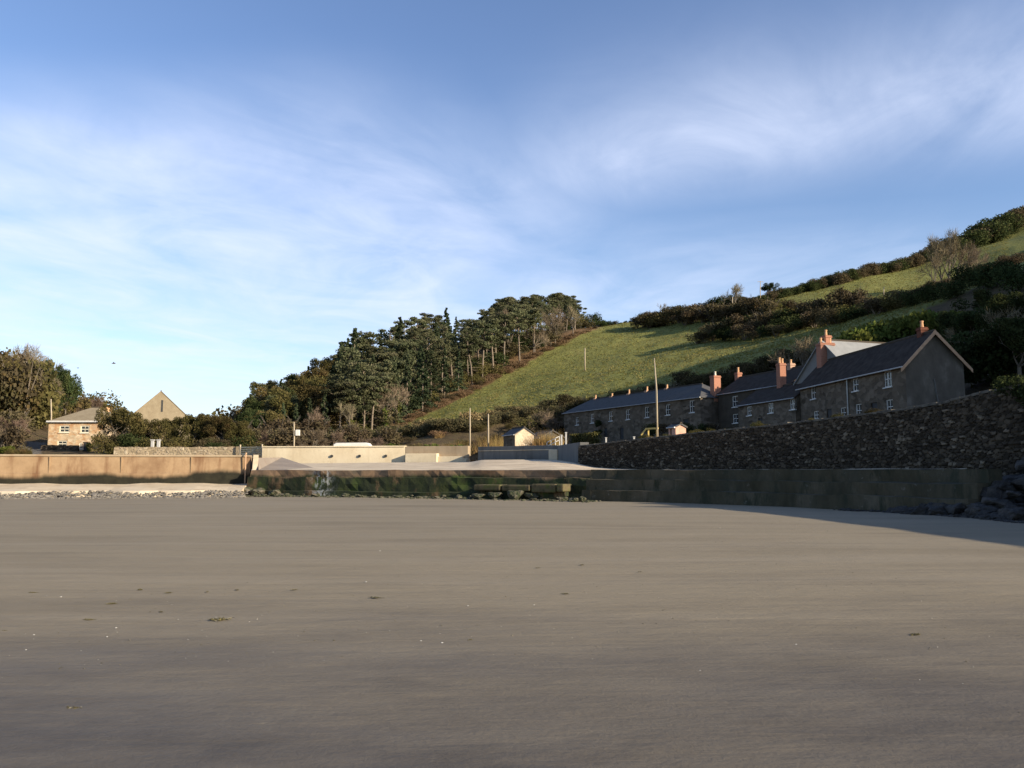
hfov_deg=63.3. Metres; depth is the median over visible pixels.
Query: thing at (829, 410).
door
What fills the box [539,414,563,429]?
bare tree
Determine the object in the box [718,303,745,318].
shrub
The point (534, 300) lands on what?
pine tree
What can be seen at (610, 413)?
window
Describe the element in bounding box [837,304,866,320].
shrub
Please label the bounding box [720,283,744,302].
bare tree
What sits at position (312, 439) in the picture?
shrub
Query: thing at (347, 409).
bare tree
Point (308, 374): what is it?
broad tree
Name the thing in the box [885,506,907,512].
boulder
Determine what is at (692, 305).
shrub
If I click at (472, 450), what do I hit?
reed clump
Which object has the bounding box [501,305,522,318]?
pine tree
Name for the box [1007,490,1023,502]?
boulder
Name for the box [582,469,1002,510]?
quay wall
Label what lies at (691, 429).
shrub
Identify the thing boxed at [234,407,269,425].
broad tree
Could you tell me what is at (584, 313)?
pine tree
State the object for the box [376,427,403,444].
shrub
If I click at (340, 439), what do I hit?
bare tree
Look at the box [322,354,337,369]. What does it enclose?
pine tree
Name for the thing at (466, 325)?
pine tree
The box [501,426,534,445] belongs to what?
stone shed
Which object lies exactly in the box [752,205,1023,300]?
skyline hedge
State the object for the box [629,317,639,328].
shrub
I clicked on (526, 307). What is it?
pine tree
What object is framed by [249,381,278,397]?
broad tree
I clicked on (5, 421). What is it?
bare tree
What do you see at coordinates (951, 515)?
shingle
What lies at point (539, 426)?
shrub
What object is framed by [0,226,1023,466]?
hillside
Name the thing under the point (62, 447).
yard wall
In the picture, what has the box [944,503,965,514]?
boulder
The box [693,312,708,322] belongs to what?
shrub
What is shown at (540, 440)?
reed clump
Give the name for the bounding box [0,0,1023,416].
sky
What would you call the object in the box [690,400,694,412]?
window
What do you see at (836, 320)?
shrub
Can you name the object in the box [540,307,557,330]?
pine tree
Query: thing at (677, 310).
shrub
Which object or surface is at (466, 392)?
bracken
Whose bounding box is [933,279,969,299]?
shrub
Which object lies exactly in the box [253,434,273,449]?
bare tree
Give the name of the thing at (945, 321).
broad tree
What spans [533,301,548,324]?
pine tree
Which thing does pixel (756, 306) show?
shrub
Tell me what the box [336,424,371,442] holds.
shrub
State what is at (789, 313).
shrub
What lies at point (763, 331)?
shrub
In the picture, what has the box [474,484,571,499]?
block step
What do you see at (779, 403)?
cottage
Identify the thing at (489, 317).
pine tree
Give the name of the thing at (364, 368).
pine tree
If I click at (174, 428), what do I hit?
broad tree
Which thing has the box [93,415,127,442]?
broad tree
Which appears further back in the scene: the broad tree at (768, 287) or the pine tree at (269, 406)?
the broad tree at (768, 287)
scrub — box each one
[191,404,252,461]
[298,416,564,454]
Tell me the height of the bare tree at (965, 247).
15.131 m
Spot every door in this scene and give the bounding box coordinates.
[620,428,623,438]
[828,409,831,417]
[872,402,876,410]
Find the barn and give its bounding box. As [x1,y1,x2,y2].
[128,390,189,441]
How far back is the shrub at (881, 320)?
102.56 m
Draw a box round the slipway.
[288,460,968,469]
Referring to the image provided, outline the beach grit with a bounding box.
[14,520,1020,726]
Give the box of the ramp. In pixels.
[258,457,312,469]
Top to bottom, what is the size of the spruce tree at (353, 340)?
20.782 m
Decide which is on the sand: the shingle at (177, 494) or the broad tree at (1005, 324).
the shingle at (177, 494)
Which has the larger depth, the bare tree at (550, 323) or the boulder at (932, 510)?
the bare tree at (550, 323)
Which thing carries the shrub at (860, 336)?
on the hillside
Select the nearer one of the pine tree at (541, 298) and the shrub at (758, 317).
the shrub at (758, 317)
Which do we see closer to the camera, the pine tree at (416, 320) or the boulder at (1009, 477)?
the boulder at (1009, 477)
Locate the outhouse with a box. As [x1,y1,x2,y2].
[666,422,687,434]
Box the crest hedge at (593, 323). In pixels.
[580,319,624,327]
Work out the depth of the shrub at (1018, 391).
33.69 m
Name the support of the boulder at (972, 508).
on the sand
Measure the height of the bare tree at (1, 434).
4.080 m
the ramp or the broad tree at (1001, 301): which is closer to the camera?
the ramp
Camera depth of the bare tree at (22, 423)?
132.51 m
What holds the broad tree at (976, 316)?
on the hillside
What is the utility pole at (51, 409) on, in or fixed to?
on the hillside
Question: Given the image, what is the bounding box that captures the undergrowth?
[302,315,592,431]
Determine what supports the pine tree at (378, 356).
on the hillside
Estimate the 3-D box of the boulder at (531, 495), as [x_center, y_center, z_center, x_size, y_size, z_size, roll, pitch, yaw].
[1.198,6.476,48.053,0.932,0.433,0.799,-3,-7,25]
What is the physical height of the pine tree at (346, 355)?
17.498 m
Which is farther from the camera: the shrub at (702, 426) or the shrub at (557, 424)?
the shrub at (557, 424)
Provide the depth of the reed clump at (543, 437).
96.21 m
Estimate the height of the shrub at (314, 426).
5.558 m
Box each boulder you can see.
[244,487,252,494]
[250,488,265,493]
[268,489,280,495]
[471,493,484,498]
[488,492,502,498]
[507,490,524,499]
[524,492,539,498]
[556,497,567,499]
[569,498,578,501]
[578,496,585,501]
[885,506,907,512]
[900,507,914,513]
[910,506,928,514]
[926,506,949,514]
[932,502,950,506]
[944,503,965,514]
[964,505,980,514]
[969,504,996,514]
[980,486,1007,499]
[981,497,1013,508]
[991,480,1017,490]
[998,507,1023,520]
[1002,474,1023,480]
[1006,490,1023,497]
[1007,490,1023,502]
[1011,476,1023,490]
[1015,460,1023,474]
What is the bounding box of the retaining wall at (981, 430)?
[578,383,1023,476]
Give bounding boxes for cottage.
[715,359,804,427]
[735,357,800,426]
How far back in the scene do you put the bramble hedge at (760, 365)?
128.25 m
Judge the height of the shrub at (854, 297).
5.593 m
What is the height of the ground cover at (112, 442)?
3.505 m
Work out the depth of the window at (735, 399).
102.97 m
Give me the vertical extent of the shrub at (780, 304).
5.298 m
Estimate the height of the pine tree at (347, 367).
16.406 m
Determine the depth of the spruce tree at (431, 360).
191.74 m
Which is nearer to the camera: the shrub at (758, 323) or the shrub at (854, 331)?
the shrub at (854, 331)
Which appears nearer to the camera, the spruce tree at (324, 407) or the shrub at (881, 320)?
the shrub at (881, 320)
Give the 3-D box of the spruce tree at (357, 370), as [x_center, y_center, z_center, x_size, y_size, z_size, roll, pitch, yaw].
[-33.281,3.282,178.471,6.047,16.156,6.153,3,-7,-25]
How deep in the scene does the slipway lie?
65.26 m
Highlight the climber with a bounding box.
[593,420,602,434]
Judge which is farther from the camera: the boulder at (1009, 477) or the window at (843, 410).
the window at (843, 410)
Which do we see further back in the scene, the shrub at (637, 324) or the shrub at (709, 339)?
the shrub at (637, 324)
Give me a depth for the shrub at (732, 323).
198.95 m
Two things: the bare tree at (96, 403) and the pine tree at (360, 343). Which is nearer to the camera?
the bare tree at (96, 403)
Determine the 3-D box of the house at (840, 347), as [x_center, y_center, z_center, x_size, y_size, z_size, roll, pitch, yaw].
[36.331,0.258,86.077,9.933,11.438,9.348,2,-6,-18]
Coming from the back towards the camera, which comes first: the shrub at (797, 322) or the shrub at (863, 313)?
the shrub at (797, 322)
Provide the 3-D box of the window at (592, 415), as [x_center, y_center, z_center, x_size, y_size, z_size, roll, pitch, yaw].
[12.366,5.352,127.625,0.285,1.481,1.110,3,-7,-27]
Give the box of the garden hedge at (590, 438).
[567,431,602,443]
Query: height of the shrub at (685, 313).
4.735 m
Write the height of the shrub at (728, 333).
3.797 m
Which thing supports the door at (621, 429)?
in the terrace
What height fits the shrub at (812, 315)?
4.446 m
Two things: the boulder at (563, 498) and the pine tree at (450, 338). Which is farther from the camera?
the pine tree at (450, 338)
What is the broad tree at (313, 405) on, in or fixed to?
on the hillside
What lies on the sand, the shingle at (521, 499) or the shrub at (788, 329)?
the shingle at (521, 499)
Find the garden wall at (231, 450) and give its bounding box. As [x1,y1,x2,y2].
[114,446,238,454]
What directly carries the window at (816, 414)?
in the gabled house at (923, 365)
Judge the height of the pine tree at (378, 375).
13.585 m
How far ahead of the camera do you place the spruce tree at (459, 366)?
204.77 m
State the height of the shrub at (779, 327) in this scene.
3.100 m
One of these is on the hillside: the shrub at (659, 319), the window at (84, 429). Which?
the shrub at (659, 319)
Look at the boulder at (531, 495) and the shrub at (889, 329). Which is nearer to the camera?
the boulder at (531, 495)
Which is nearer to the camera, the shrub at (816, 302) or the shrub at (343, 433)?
the shrub at (343, 433)
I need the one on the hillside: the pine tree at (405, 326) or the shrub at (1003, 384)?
the pine tree at (405, 326)
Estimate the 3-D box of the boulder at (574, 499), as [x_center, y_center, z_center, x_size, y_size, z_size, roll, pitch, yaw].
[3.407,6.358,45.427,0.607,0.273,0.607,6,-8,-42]
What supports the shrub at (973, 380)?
on the hillside
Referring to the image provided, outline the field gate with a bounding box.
[239,444,262,455]
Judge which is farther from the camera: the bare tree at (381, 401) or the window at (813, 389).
the bare tree at (381, 401)
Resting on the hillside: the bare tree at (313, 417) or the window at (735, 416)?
the bare tree at (313, 417)
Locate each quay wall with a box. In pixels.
[247,470,590,497]
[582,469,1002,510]
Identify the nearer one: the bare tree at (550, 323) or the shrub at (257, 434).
the shrub at (257, 434)
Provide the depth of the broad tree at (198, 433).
120.40 m
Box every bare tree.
[0,417,31,443]
[0,418,11,427]
[0,428,17,446]
[10,345,66,370]
[11,343,48,360]
[35,368,65,407]
[67,395,104,414]
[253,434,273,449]
[258,430,273,447]
[289,426,328,445]
[303,406,330,424]
[310,430,345,445]
[339,403,355,423]
[344,422,361,442]
[358,437,371,442]
[365,385,400,426]
[366,436,383,445]
[388,383,411,424]
[498,309,527,357]
[525,327,551,351]
[527,406,555,432]
[529,310,552,333]
[533,310,562,346]
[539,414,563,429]
[542,313,565,342]
[543,309,569,324]
[566,305,582,333]
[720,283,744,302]
[767,336,815,370]
[917,249,944,280]
[923,227,962,277]
[925,234,959,280]
[942,241,982,275]
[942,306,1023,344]
[950,249,990,267]
[960,247,981,266]
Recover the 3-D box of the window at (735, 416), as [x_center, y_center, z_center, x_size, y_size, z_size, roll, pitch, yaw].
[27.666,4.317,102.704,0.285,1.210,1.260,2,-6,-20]
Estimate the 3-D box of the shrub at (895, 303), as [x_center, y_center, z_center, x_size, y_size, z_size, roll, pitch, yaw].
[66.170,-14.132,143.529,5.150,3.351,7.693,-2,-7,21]
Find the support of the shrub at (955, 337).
on the hillside
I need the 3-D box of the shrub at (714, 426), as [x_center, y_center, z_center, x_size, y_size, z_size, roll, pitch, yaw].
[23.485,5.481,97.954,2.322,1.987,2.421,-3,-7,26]
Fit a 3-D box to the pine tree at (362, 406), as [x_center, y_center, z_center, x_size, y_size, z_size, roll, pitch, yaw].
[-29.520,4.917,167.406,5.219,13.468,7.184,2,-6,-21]
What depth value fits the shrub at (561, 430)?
135.08 m
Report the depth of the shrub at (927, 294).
131.95 m
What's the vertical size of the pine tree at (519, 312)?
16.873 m
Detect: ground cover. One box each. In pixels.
[0,412,67,453]
[87,433,266,454]
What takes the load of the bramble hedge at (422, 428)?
on the hillside
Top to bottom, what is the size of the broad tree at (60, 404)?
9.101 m
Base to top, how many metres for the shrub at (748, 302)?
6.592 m
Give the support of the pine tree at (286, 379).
on the hillside
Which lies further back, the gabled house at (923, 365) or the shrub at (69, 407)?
the shrub at (69, 407)
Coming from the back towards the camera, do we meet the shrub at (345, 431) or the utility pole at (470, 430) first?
the shrub at (345, 431)
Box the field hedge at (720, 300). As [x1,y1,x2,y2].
[624,294,747,321]
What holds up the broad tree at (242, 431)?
on the hillside
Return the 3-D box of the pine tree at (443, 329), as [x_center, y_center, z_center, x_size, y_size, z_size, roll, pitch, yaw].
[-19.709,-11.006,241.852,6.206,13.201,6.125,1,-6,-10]
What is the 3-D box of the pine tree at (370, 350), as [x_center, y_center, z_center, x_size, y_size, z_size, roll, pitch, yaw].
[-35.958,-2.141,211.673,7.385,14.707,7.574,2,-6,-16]
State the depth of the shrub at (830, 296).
181.56 m
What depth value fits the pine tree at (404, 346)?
202.76 m
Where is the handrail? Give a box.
[548,436,559,444]
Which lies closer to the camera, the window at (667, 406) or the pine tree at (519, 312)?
the window at (667, 406)
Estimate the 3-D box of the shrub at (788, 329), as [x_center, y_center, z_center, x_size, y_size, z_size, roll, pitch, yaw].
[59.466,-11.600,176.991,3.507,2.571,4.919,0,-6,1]
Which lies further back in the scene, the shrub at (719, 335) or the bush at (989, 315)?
the shrub at (719, 335)
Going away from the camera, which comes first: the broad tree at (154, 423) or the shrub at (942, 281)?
the broad tree at (154, 423)
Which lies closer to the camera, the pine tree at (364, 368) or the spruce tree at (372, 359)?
the pine tree at (364, 368)
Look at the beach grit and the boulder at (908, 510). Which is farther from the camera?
the boulder at (908, 510)
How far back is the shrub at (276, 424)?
139.07 m
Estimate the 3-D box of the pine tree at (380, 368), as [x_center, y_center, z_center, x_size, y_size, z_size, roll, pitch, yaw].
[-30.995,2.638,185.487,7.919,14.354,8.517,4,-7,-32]
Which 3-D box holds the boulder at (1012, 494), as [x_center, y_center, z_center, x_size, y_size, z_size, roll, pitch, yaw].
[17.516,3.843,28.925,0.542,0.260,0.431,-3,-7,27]
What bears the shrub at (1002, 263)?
on the hillside
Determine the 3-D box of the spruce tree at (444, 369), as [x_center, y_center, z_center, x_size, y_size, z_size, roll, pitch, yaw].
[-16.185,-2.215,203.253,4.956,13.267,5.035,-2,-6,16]
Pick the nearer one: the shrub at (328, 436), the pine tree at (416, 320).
the shrub at (328, 436)
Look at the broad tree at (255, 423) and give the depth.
150.75 m
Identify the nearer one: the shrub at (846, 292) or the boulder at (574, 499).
the boulder at (574, 499)
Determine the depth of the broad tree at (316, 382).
178.38 m
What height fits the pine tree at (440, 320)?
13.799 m
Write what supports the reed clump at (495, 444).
on the hillside
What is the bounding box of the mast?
[654,358,657,436]
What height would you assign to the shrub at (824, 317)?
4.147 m
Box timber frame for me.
[640,427,658,435]
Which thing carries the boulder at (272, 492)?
on the sand
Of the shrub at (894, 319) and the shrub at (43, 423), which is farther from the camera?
the shrub at (43, 423)
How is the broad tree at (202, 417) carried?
on the hillside
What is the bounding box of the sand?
[0,496,1023,767]
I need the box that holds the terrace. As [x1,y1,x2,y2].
[562,371,720,443]
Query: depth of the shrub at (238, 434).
122.13 m
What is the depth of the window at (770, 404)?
89.42 m
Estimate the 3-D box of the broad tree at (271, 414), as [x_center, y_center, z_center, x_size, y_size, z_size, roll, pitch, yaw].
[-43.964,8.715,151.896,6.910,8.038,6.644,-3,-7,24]
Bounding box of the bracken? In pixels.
[382,326,597,427]
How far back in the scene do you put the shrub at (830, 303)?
183.72 m
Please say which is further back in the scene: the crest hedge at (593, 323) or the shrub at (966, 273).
the crest hedge at (593, 323)
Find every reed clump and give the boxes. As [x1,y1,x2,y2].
[467,434,502,461]
[474,431,502,449]
[526,429,562,444]
[527,430,552,445]
[534,429,563,445]
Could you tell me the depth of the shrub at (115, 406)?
182.17 m
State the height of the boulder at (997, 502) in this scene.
0.504 m
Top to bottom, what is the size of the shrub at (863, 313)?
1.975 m
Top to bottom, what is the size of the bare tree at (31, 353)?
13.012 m
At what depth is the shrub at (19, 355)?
153.86 m
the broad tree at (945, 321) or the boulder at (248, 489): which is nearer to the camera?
the boulder at (248, 489)
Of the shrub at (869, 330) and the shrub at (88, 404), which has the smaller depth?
the shrub at (869, 330)
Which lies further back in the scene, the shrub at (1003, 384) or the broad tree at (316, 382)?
the broad tree at (316, 382)
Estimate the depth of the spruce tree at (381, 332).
229.89 m
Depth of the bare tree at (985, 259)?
217.74 m
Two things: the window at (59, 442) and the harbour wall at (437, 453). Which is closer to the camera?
the harbour wall at (437, 453)
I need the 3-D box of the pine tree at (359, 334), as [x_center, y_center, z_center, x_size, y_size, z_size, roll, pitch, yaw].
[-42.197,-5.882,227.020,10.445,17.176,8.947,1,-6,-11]
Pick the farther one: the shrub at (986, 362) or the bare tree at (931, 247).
the bare tree at (931, 247)
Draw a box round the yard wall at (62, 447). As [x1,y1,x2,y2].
[41,445,78,450]
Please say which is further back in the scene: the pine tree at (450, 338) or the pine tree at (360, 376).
the pine tree at (450, 338)
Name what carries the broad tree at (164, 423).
on the hillside
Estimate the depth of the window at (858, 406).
73.75 m
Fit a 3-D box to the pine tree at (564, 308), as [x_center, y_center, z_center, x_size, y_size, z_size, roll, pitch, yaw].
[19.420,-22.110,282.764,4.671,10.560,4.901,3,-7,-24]
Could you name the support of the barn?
on the hillside
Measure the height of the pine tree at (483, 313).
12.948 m
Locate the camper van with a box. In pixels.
[334,443,371,445]
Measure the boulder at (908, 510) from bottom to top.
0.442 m
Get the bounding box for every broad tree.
[43,361,64,379]
[48,379,67,410]
[49,369,81,413]
[55,373,83,414]
[90,407,149,443]
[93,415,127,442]
[135,419,164,440]
[150,418,180,439]
[160,416,192,440]
[174,414,208,442]
[186,412,224,444]
[201,415,239,446]
[221,420,255,442]
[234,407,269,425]
[235,395,266,415]
[240,410,268,428]
[242,394,278,412]
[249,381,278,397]
[253,385,294,401]
[255,410,285,422]
[260,399,306,421]
[261,395,292,401]
[265,388,296,410]
[269,394,316,421]
[278,373,299,386]
[285,374,320,393]
[285,391,334,429]
[290,376,330,387]
[296,382,356,429]
[300,367,330,378]
[304,377,342,418]
[310,358,339,375]
[761,282,779,291]
[935,310,977,338]
[945,306,991,342]
[950,288,1011,312]
[968,316,1023,379]
[969,299,1022,331]
[978,291,1023,329]
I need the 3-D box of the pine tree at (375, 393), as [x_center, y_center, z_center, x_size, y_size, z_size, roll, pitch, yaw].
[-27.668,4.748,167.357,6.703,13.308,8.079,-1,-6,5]
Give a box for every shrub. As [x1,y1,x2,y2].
[0,347,49,416]
[0,350,34,369]
[0,357,48,416]
[0,359,64,425]
[0,408,38,442]
[0,425,28,448]
[20,357,53,381]
[22,399,55,428]
[46,387,69,411]
[60,403,73,415]
[63,392,112,414]
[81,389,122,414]
[219,421,256,441]
[250,427,265,447]
[258,416,302,434]
[264,426,314,445]
[287,416,330,435]
[301,433,325,445]
[308,429,347,445]
[328,427,356,441]
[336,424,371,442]
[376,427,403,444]
[516,415,545,431]
[525,419,552,432]
[549,425,563,434]
[551,421,563,432]
[585,312,602,320]
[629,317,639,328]
[634,311,653,327]
[635,311,660,328]
[640,312,670,326]
[641,423,659,436]
[645,311,674,326]
[652,422,670,435]
[660,306,680,323]
[664,305,686,322]
[669,311,695,325]
[679,304,702,322]
[684,423,698,432]
[685,303,705,320]
[685,331,707,343]
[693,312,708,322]
[694,302,719,320]
[697,324,715,340]
[697,332,713,342]
[698,423,711,430]
[702,302,725,322]
[702,317,741,340]
[705,423,720,429]
[708,328,727,339]
[714,314,751,335]
[717,308,736,320]
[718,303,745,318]
[718,327,737,340]
[728,303,749,315]
[728,313,760,331]
[729,323,755,339]
[734,296,768,318]
[743,331,757,339]
[744,310,771,324]
[747,319,771,336]
[750,297,767,313]
[754,297,786,312]
[755,324,775,336]
[756,300,778,314]
[761,308,781,324]
[765,325,786,336]
[767,316,796,333]
[770,308,793,326]
[775,299,795,310]
[780,300,803,310]
[780,306,813,323]
[783,323,799,333]
[789,313,819,329]
[790,323,806,330]
[794,300,814,314]
[798,311,818,328]
[800,306,830,325]
[801,297,827,314]
[813,296,848,310]
[814,308,838,326]
[821,285,851,310]
[829,304,858,323]
[829,316,845,323]
[834,286,867,310]
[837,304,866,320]
[839,326,891,341]
[841,290,871,307]
[842,327,859,339]
[848,328,883,341]
[853,296,894,314]
[853,309,870,316]
[857,323,877,329]
[863,408,883,412]
[864,321,900,341]
[871,322,902,340]
[873,319,891,330]
[878,322,909,341]
[879,291,907,311]
[883,289,907,300]
[885,317,904,324]
[892,308,942,339]
[896,285,924,300]
[898,290,924,307]
[899,314,914,332]
[911,281,945,302]
[923,309,942,336]
[924,280,943,292]
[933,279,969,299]
[939,278,951,289]
[939,309,960,333]
[946,330,1023,379]
[947,263,982,287]
[954,329,1023,383]
[961,346,1019,387]
[970,262,1002,289]
[982,259,1023,282]
[987,262,1023,294]
[990,374,1023,401]
[995,255,1020,265]
[998,252,1023,266]
[1012,379,1023,407]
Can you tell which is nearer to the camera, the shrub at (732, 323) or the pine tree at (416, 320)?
the shrub at (732, 323)
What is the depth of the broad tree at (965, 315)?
90.06 m
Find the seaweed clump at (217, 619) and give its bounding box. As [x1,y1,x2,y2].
[208,617,234,620]
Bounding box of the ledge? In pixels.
[0,483,246,497]
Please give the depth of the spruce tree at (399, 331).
226.27 m
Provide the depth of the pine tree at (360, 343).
223.67 m
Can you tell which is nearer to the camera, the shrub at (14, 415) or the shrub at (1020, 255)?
the shrub at (14, 415)
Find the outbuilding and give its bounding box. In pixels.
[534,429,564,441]
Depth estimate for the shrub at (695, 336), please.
208.97 m
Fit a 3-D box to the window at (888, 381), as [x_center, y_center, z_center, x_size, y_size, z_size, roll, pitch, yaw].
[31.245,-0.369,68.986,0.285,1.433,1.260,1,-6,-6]
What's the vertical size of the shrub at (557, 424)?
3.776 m
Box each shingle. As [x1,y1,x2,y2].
[0,490,247,498]
[245,495,600,502]
[833,508,1023,522]
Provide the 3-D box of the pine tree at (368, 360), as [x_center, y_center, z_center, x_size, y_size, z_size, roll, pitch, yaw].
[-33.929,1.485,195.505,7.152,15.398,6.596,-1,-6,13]
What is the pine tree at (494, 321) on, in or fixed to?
on the hillside
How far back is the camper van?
104.78 m
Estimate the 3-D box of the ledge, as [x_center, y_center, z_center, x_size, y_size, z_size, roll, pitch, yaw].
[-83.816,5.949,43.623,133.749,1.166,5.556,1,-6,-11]
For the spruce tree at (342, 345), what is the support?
on the hillside
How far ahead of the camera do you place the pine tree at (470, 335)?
216.38 m
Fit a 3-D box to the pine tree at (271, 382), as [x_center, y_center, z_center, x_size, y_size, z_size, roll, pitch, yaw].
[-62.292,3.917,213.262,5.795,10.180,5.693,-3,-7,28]
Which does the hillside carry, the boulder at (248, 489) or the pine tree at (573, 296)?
the pine tree at (573, 296)
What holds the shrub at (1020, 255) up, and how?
on the hillside
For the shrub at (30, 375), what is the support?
on the hillside
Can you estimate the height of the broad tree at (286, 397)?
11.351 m
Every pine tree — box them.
[260,380,277,400]
[262,400,277,419]
[280,376,295,386]
[290,394,300,419]
[319,380,337,427]
[321,381,356,426]
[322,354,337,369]
[326,373,343,419]
[329,377,362,424]
[332,372,375,425]
[333,346,361,379]
[337,359,355,378]
[339,331,376,353]
[346,361,379,402]
[354,358,381,373]
[354,376,376,429]
[356,337,368,354]
[356,352,367,360]
[360,333,383,351]
[360,375,391,429]
[362,347,376,364]
[363,352,398,404]
[364,364,388,418]
[366,345,388,362]
[369,371,400,425]
[376,326,403,348]
[377,350,404,371]
[379,338,406,350]
[381,359,401,404]
[387,341,416,368]
[389,356,412,393]
[393,320,415,339]
[396,352,421,395]
[401,339,428,381]
[403,316,429,334]
[406,328,429,381]
[413,348,442,385]
[415,334,439,377]
[418,316,435,330]
[419,313,442,333]
[419,328,435,360]
[429,338,457,394]
[430,315,451,336]
[437,342,464,383]
[438,324,452,350]
[440,332,461,376]
[454,319,470,331]
[456,330,483,385]
[457,340,478,381]
[459,326,478,356]
[463,320,472,327]
[464,329,485,356]
[468,319,480,356]
[470,321,499,377]
[475,318,507,373]
[479,308,497,319]
[484,315,506,361]
[491,313,516,365]
[495,296,519,305]
[496,306,505,313]
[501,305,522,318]
[506,303,523,330]
[506,307,531,360]
[509,309,528,339]
[518,305,531,346]
[519,296,540,308]
[520,307,549,351]
[523,296,542,306]
[529,294,548,301]
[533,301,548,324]
[540,299,556,313]
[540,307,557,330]
[545,292,567,309]
[554,300,563,315]
[559,299,576,312]
[560,304,572,330]
[564,295,581,327]
[567,303,582,329]
[577,304,586,317]
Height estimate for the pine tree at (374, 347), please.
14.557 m
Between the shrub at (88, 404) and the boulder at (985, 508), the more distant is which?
the shrub at (88, 404)
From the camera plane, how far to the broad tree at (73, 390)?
166.18 m
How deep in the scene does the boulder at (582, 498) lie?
45.20 m
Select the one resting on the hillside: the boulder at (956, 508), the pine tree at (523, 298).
the pine tree at (523, 298)
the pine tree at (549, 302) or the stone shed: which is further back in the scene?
the pine tree at (549, 302)
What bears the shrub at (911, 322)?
on the hillside
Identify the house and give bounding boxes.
[46,407,115,451]
[793,330,885,385]
[795,321,972,420]
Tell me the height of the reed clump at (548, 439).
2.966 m
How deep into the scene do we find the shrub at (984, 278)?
121.95 m
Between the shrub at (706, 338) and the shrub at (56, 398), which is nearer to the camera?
the shrub at (56, 398)
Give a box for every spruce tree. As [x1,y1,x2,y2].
[249,385,254,397]
[280,403,286,421]
[293,403,300,421]
[304,398,314,423]
[318,393,332,428]
[330,342,343,374]
[330,362,338,377]
[345,362,368,424]
[347,327,360,357]
[367,354,378,407]
[377,331,383,350]
[380,363,407,425]
[391,317,408,378]
[400,358,419,418]
[412,345,427,396]
[412,352,436,410]
[419,351,440,404]
[430,323,439,343]
[435,332,447,378]
[436,348,452,398]
[441,307,451,347]
[451,352,467,391]
[453,317,459,347]
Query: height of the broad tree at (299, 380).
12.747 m
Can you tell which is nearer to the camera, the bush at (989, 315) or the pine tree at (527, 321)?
the bush at (989, 315)
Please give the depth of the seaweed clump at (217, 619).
9.01 m
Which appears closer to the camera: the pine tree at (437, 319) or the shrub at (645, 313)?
the pine tree at (437, 319)
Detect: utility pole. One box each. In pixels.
[50,399,51,419]
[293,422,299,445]
[469,408,470,461]
[487,414,488,446]
[584,350,585,369]
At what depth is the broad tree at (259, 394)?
194.10 m
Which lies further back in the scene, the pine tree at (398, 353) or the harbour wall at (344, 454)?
the pine tree at (398, 353)
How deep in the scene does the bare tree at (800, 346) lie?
108.59 m
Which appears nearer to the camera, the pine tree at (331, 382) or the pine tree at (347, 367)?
the pine tree at (331, 382)
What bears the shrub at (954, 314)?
on the hillside
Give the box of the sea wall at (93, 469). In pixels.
[0,453,251,483]
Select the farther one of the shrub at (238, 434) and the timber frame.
the shrub at (238, 434)
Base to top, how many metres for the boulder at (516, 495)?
0.629 m
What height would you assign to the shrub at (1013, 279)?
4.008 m
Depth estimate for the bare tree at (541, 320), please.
263.68 m
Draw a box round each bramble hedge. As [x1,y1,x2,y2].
[356,398,568,438]
[555,348,811,413]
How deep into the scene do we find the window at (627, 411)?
119.38 m
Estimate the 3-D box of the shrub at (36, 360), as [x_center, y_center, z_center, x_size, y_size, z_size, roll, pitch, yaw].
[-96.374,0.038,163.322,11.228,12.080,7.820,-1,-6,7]
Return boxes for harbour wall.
[262,446,404,462]
[405,446,469,461]
[478,445,557,459]
[557,442,588,462]
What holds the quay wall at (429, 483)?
on the sand
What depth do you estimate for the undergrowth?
228.90 m
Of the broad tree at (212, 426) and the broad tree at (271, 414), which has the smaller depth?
the broad tree at (212, 426)
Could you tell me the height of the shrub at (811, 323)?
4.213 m
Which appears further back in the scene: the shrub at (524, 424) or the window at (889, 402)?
the shrub at (524, 424)
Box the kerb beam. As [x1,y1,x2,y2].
[252,455,258,469]
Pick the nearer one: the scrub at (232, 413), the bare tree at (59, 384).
the bare tree at (59, 384)
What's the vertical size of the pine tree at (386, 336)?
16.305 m
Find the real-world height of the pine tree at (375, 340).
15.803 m
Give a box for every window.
[57,441,66,444]
[58,426,69,432]
[79,426,89,433]
[590,414,593,423]
[608,411,612,421]
[626,409,629,419]
[645,407,648,417]
[665,404,669,415]
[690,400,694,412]
[731,396,737,407]
[732,414,738,423]
[746,406,751,416]
[767,403,773,413]
[789,398,796,410]
[810,387,815,399]
[812,411,818,419]
[841,407,845,414]
[851,378,858,392]
[856,404,861,413]
[883,370,891,388]
[887,399,892,409]
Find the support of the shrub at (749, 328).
on the hillside
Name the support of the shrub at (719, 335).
on the hillside
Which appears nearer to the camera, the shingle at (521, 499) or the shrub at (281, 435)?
the shingle at (521, 499)
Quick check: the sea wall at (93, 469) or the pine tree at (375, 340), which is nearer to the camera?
the sea wall at (93, 469)
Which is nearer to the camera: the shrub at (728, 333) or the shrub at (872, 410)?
the shrub at (872, 410)
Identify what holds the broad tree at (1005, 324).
on the hillside
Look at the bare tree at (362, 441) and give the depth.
125.37 m
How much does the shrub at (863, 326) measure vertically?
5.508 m
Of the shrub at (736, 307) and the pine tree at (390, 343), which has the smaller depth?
the pine tree at (390, 343)
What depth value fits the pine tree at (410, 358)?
192.47 m
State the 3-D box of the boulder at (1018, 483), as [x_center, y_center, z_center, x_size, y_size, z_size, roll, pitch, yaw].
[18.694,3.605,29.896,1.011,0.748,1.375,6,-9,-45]

